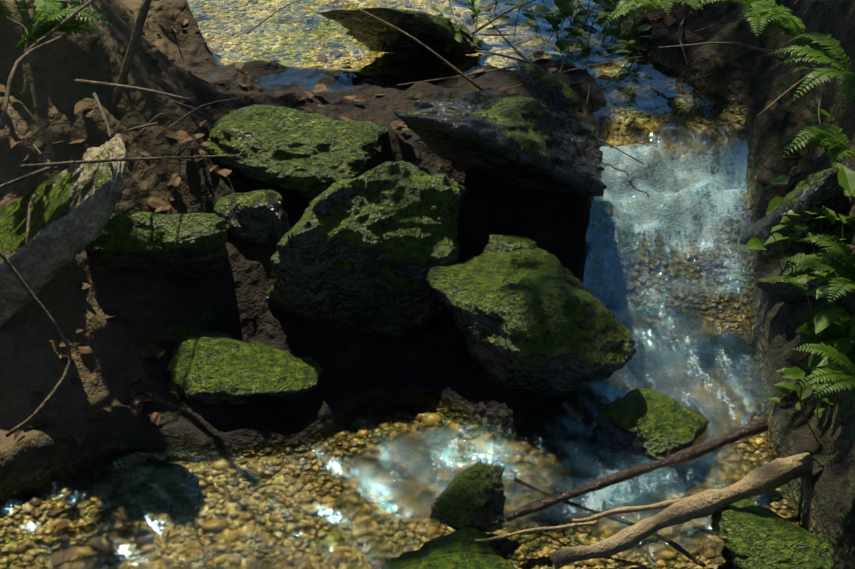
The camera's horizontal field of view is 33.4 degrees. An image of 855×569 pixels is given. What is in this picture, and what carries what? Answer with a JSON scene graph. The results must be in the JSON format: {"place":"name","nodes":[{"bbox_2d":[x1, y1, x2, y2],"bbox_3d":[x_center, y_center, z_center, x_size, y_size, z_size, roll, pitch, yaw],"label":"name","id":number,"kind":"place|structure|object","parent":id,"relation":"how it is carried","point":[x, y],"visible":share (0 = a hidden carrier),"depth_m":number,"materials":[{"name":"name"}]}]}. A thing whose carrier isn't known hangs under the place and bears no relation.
{"place":"outdoors","nodes":[
{"label":"outdoors","id":0,"kind":"place"},
{"bbox_2d":[0,0,810,568],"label":"water","id":1,"kind":"structure","parent":0,"point":[362,484],"depth_m":3.76,"materials":[{"name":"clear liquid"}]},
{"bbox_2d":[389,462,516,568],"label":"rock","id":2,"kind":"object","parent":1,"relation":"on","point":[473,496],"depth_m":3.40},
{"bbox_2d":[504,411,767,566],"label":"dark branches","id":3,"kind":"object","parent":1,"relation":"on","point":[751,427],"visible":0.98,"depth_m":3.47,"materials":[{"name":"brown wood"}]},
{"bbox_2d":[475,452,812,568],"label":"pale branches","id":4,"kind":"object","parent":1,"relation":"on","point":[772,475],"visible":0.85,"depth_m":3.32,"materials":[{"name":"brown wood"}]},
{"bbox_2d":[711,488,833,568],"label":"rock","id":5,"kind":"object","parent":1,"relation":"in","point":[751,534],"visible":0.88,"depth_m":3.29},
{"bbox_2d":[0,0,854,568],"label":"ground","id":6,"kind":"structure","parent":0,"point":[48,94],"depth_m":4.02,"materials":[{"name":"brown soil"}]},
{"bbox_2d":[0,133,125,326],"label":"pale rock","id":7,"kind":"object","parent":6,"relation":"on","point":[73,207],"visible":0.92,"depth_m":3.56,"materials":[{"name":"grey stone"}]},
{"bbox_2d":[86,212,229,280],"bbox_3d":[-0.719,-0.059,3.989,0.427,0.352,0.293,-24,39,-34],"label":"rock","id":8,"kind":"object","parent":6,"relation":"on","point":[191,246],"visible":0.9,"depth_m":3.87,"materials":[{"name":"green stone"}]},
{"bbox_2d":[165,307,217,351],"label":"rock","id":9,"kind":"object","parent":6,"relation":"on","point":[208,317],"visible":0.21,"depth_m":3.97,"materials":[{"name":"stone"}]},
{"bbox_2d":[165,329,324,406],"bbox_3d":[-0.494,0.251,3.862,0.436,0.181,0.300,0,31,-1],"label":"rock","id":10,"kind":"object","parent":6,"relation":"on","point":[210,368],"visible":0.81,"depth_m":3.80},
{"bbox_2d":[212,190,290,245],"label":"rock","id":11,"kind":"object","parent":6,"relation":"on","point":[255,217],"visible":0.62,"depth_m":4.12,"materials":[{"name":"green stone"}]},
{"bbox_2d":[206,104,388,198],"bbox_3d":[-0.426,-0.428,4.407,0.657,0.249,0.376,0,31,-1],"label":"long rock","id":12,"kind":"object","parent":6,"relation":"on","point":[290,151],"visible":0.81,"depth_m":4.31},
{"bbox_2d":[266,161,464,338],"bbox_3d":[-0.188,-0.110,4.074,0.577,0.584,0.476,-9,32,-14],"label":"rock","id":13,"kind":"object","parent":6,"relation":"on","point":[367,251],"visible":0.88,"depth_m":3.88,"materials":[{"name":"stone"}]},
{"bbox_2d":[317,7,481,54],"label":"rock","id":14,"kind":"object","parent":6,"relation":"on","point":[436,34],"visible":0.79,"depth_m":5.12,"materials":[{"name":"stone"}]},
{"bbox_2d":[0,0,828,436],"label":"twigs","id":15,"kind":"object","parent":6,"relation":"on","point":[130,52],"visible":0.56,"depth_m":3.60,"materials":[{"name":"brown wood"}]},
{"bbox_2d":[0,0,854,448],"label":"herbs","id":16,"kind":"object","parent":6,"relation":"on","point":[824,324],"visible":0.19,"depth_m":3.79,"materials":[{"name":"green plant"}]},
{"bbox_2d":[0,3,854,444],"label":"leaf litter","id":17,"kind":"object","parent":6,"relation":"on","point":[146,351],"visible":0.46,"depth_m":4.08,"materials":[{"name":"brown plant"}]},
{"bbox_2d":[15,0,854,400],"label":"ferns","id":18,"kind":"object","parent":6,"relation":"on","point":[831,260],"visible":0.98,"depth_m":3.43,"materials":[{"name":"green plant"}]},
{"bbox_2d":[393,91,606,196],"bbox_3d":[0.216,-0.421,4.299,0.639,0.334,0.430,0,31,-1],"label":"wet rock","id":19,"kind":"object","parent":6,"relation":"on","point":[530,143],"visible":0.96,"depth_m":4.20,"materials":[{"name":"grey stone"}]},
{"bbox_2d":[426,248,635,398],"bbox_3d":[0.270,0.138,3.914,0.548,0.382,0.503,0,31,-1],"label":"rock","id":20,"kind":"object","parent":6,"relation":"on","point":[538,323],"visible":0.96,"depth_m":3.75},
{"bbox_2d":[482,234,537,252],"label":"rock","id":21,"kind":"object","parent":20,"relation":"on","point":[501,243],"visible":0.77,"depth_m":4.03,"materials":[{"name":"green stone"}]},
{"bbox_2d":[517,60,582,113],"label":"rock","id":22,"kind":"object","parent":6,"relation":"on","point":[553,91],"visible":0.83,"depth_m":4.53,"materials":[{"name":"green stone"}]},
{"bbox_2d":[591,388,708,460],"bbox_3d":[0.593,0.392,3.764,0.250,0.179,0.258,23,38,33],"label":"stream rock","id":23,"kind":"object","parent":6,"relation":"on","point":[651,424],"visible":0.83,"depth_m":3.70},
{"bbox_2d":[756,270,829,303],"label":"bank rock","id":24,"kind":"object","parent":6,"relation":"on","point":[782,289],"visible":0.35,"depth_m":3.89,"materials":[{"name":"grey stone"}]},
{"bbox_2d":[739,167,849,255],"bbox_3d":[1.035,-0.227,3.978,0.168,0.341,0.294,-15,34,-24],"label":"bank rock","id":25,"kind":"object","parent":6,"relation":"on","point":[824,188],"visible":0.75,"depth_m":3.89,"materials":[{"name":"grey stone"}]}
]}

